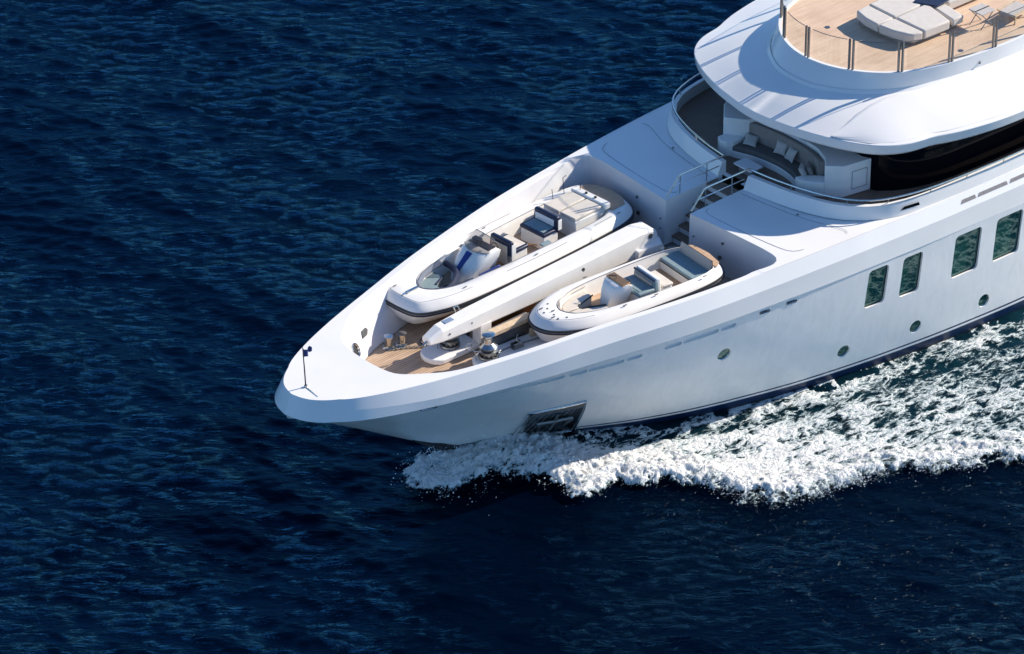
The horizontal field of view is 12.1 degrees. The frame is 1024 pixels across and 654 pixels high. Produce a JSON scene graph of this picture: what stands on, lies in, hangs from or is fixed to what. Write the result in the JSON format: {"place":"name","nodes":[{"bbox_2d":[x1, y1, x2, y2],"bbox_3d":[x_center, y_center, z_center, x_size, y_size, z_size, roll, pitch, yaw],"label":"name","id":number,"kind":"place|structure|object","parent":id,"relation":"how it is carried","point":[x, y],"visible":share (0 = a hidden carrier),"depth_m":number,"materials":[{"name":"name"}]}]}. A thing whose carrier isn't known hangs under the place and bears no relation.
{"place":"outdoors","nodes":[
{"label":"outdoors","id":0,"kind":"place"},
{"bbox_2d":[0,0,1023,653],"bbox_3d":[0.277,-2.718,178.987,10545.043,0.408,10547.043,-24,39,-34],"label":"sea","id":1,"kind":"structure","parent":0,"point":[216,216],"depth_m":169.68,"materials":[{"name":"liquid"}]},
{"bbox_2d":[275,0,1023,450],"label":"motor yacht","id":2,"kind":"object","parent":1,"relation":"on","point":[919,246],"visible":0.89,"depth_m":169.74,"materials":[{"name":"paint"}]},
{"bbox_2d":[302,346,317,396],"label":"bow staff","id":3,"kind":"object","parent":2,"relation":"attached to","point":[305,352],"visible":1,"depth_m":160.21,"materials":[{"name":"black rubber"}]},
{"bbox_2d":[382,334,394,350],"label":"mooring bollard","id":4,"kind":"object","parent":2,"relation":"on","point":[387,345],"visible":1,"depth_m":165.04,"materials":[{"name":"silver metal"}]},
{"bbox_2d":[395,331,407,347],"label":"mooring bollard","id":5,"kind":"object","parent":2,"relation":"on","point":[401,341],"visible":1,"depth_m":165.19,"materials":[{"name":"silver metal"}]},
{"bbox_2d":[390,344,427,349],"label":"anchor chain","id":6,"kind":"object","parent":2,"relation":"on","point":[408,347],"visible":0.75,"depth_m":165.19,"materials":[{"name":"silver metal"}]},
{"bbox_2d":[420,334,478,364],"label":"gear plinth","id":7,"kind":"structure","parent":2,"relation":"on","point":[432,354],"depth_m":164.66,"materials":[{"name":"white paint"}]},
{"bbox_2d":[437,336,459,350],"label":"windlass","id":8,"kind":"object","parent":7,"relation":"on","point":[452,344],"visible":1,"depth_m":164.68,"materials":[{"name":"metal"}]},
{"bbox_2d":[385,175,634,323],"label":"rigid tender","id":9,"kind":"object","parent":2,"relation":"on","point":[476,265],"visible":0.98,"depth_m":168.13,"materials":[{"name":"white plastic"}]},
{"bbox_2d":[472,333,547,365],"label":"gear plinth","id":10,"kind":"structure","parent":2,"relation":"on","point":[527,345],"depth_m":164.94,"materials":[{"name":"white paint"}]},
{"bbox_2d":[465,331,498,361],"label":"windlass","id":11,"kind":"object","parent":10,"relation":"on","point":[488,349],"visible":1,"depth_m":163.97,"materials":[{"name":"metal"}]},
{"bbox_2d":[487,312,536,344],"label":"storage cradle","id":12,"kind":"object","parent":10,"relation":"on","point":[509,330],"visible":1,"depth_m":165.26,"materials":[{"name":"brown wood"}]},
{"bbox_2d":[510,334,523,349],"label":"chain stopper","id":13,"kind":"object","parent":10,"relation":"on","point":[517,344],"visible":1,"depth_m":164.80,"materials":[{"name":"metal"}]},
{"bbox_2d":[498,337,539,352],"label":"anchor chain","id":14,"kind":"object","parent":10,"relation":"on","point":[523,341],"visible":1,"depth_m":164.96,"materials":[{"name":"silver metal"}]},
{"bbox_2d":[491,303,535,328],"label":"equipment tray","id":15,"kind":"object","parent":2,"relation":"on","point":[514,315],"visible":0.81,"depth_m":166.15,"materials":[{"name":"brown wood"}]},
{"bbox_2d":[422,222,663,346],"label":"deck crane","id":16,"kind":"object","parent":2,"relation":"on","point":[630,243],"visible":0.97,"depth_m":166.52,"materials":[{"name":"white metal"}]},
{"bbox_2d":[527,241,724,341],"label":"rigid tender","id":17,"kind":"object","parent":2,"relation":"on","point":[657,279],"visible":0.98,"depth_m":165.97,"materials":[{"name":"white plastic"}]},
{"bbox_2d":[733,157,762,175],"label":"table","id":18,"kind":"object","parent":2,"relation":"on","point":[745,163],"visible":1,"depth_m":171.70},
{"bbox_2d":[718,101,870,196],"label":"curved sofa","id":19,"kind":"object","parent":2,"relation":"on","point":[840,173],"visible":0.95,"depth_m":171.21,"materials":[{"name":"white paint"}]},
{"bbox_2d":[742,133,758,147],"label":"throw pillow","id":20,"kind":"object","parent":19,"relation":"on","point":[751,139],"visible":1,"depth_m":172.60,"materials":[{"name":"fabric"}]},
{"bbox_2d":[774,140,786,156],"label":"throw pillow","id":21,"kind":"object","parent":19,"relation":"on","point":[781,147],"visible":1,"depth_m":171.90,"materials":[{"name":"fabric"}]},
{"bbox_2d":[785,146,797,162],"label":"throw pillow","id":22,"kind":"object","parent":19,"relation":"on","point":[790,155],"visible":1,"depth_m":171.47,"materials":[{"name":"fabric"}]},
{"bbox_2d":[798,162,807,176],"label":"throw pillow","id":23,"kind":"object","parent":19,"relation":"on","point":[802,169],"visible":1,"depth_m":170.41,"materials":[{"name":"fabric"}]},
{"bbox_2d":[807,162,813,175],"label":"throw pillow","id":24,"kind":"object","parent":19,"relation":"on","point":[810,169],"visible":1,"depth_m":170.47,"materials":[{"name":"beige fabric"}]},
{"bbox_2d":[864,265,887,306],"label":"hull window","id":25,"kind":"structure","parent":2,"relation":"in","point":[877,277],"depth_m":169.61,"materials":[{"name":"green glass"}]},
{"bbox_2d":[857,0,962,44],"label":"sunbed","id":26,"kind":"object","parent":2,"relation":"on","point":[906,21],"visible":0.97,"depth_m":172.98,"materials":[{"name":"fabric"}]},
{"bbox_2d":[914,0,948,6],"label":"beach towel","id":27,"kind":"object","parent":26,"relation":"on","point":[936,3],"visible":1,"depth_m":173.86,"materials":[{"name":"blue fabric"}]},
{"bbox_2d":[899,252,921,295],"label":"hull window","id":28,"kind":"structure","parent":2,"relation":"in","point":[911,265],"depth_m":170.48,"materials":[{"name":"green glass"}]},
{"bbox_2d":[944,0,971,8],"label":"sunbed","id":29,"kind":"object","parent":2,"relation":"on","point":[952,4],"visible":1,"depth_m":174.36,"materials":[{"name":"fabric"}]},
{"bbox_2d":[951,227,980,276],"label":"hull window","id":30,"kind":"structure","parent":2,"relation":"in","point":[966,245],"depth_m":171.90,"materials":[{"name":"green glass"}]},
{"bbox_2d":[969,3,994,29],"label":"folding table","id":31,"kind":"object","parent":2,"relation":"on","point":[982,9],"visible":1,"depth_m":173.23,"materials":[{"name":"wood"}]},
{"bbox_2d":[992,209,1021,259],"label":"hull window","id":32,"kind":"structure","parent":2,"relation":"in","point":[1007,229],"depth_m":173.00,"materials":[{"name":"green glass"}]},
{"bbox_2d":[997,0,1023,24],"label":"deck chair","id":33,"kind":"object","parent":2,"relation":"on","point":[1014,5],"visible":0.99,"depth_m":173.82,"materials":[{"name":"fabric"}]},
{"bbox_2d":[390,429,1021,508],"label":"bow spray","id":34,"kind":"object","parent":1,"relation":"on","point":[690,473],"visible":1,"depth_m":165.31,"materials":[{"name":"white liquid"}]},
{"bbox_2d":[403,321,1023,502],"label":"wake foam","id":35,"kind":"object","parent":1,"relation":"on","point":[679,464],"visible":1,"depth_m":167.02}
]}

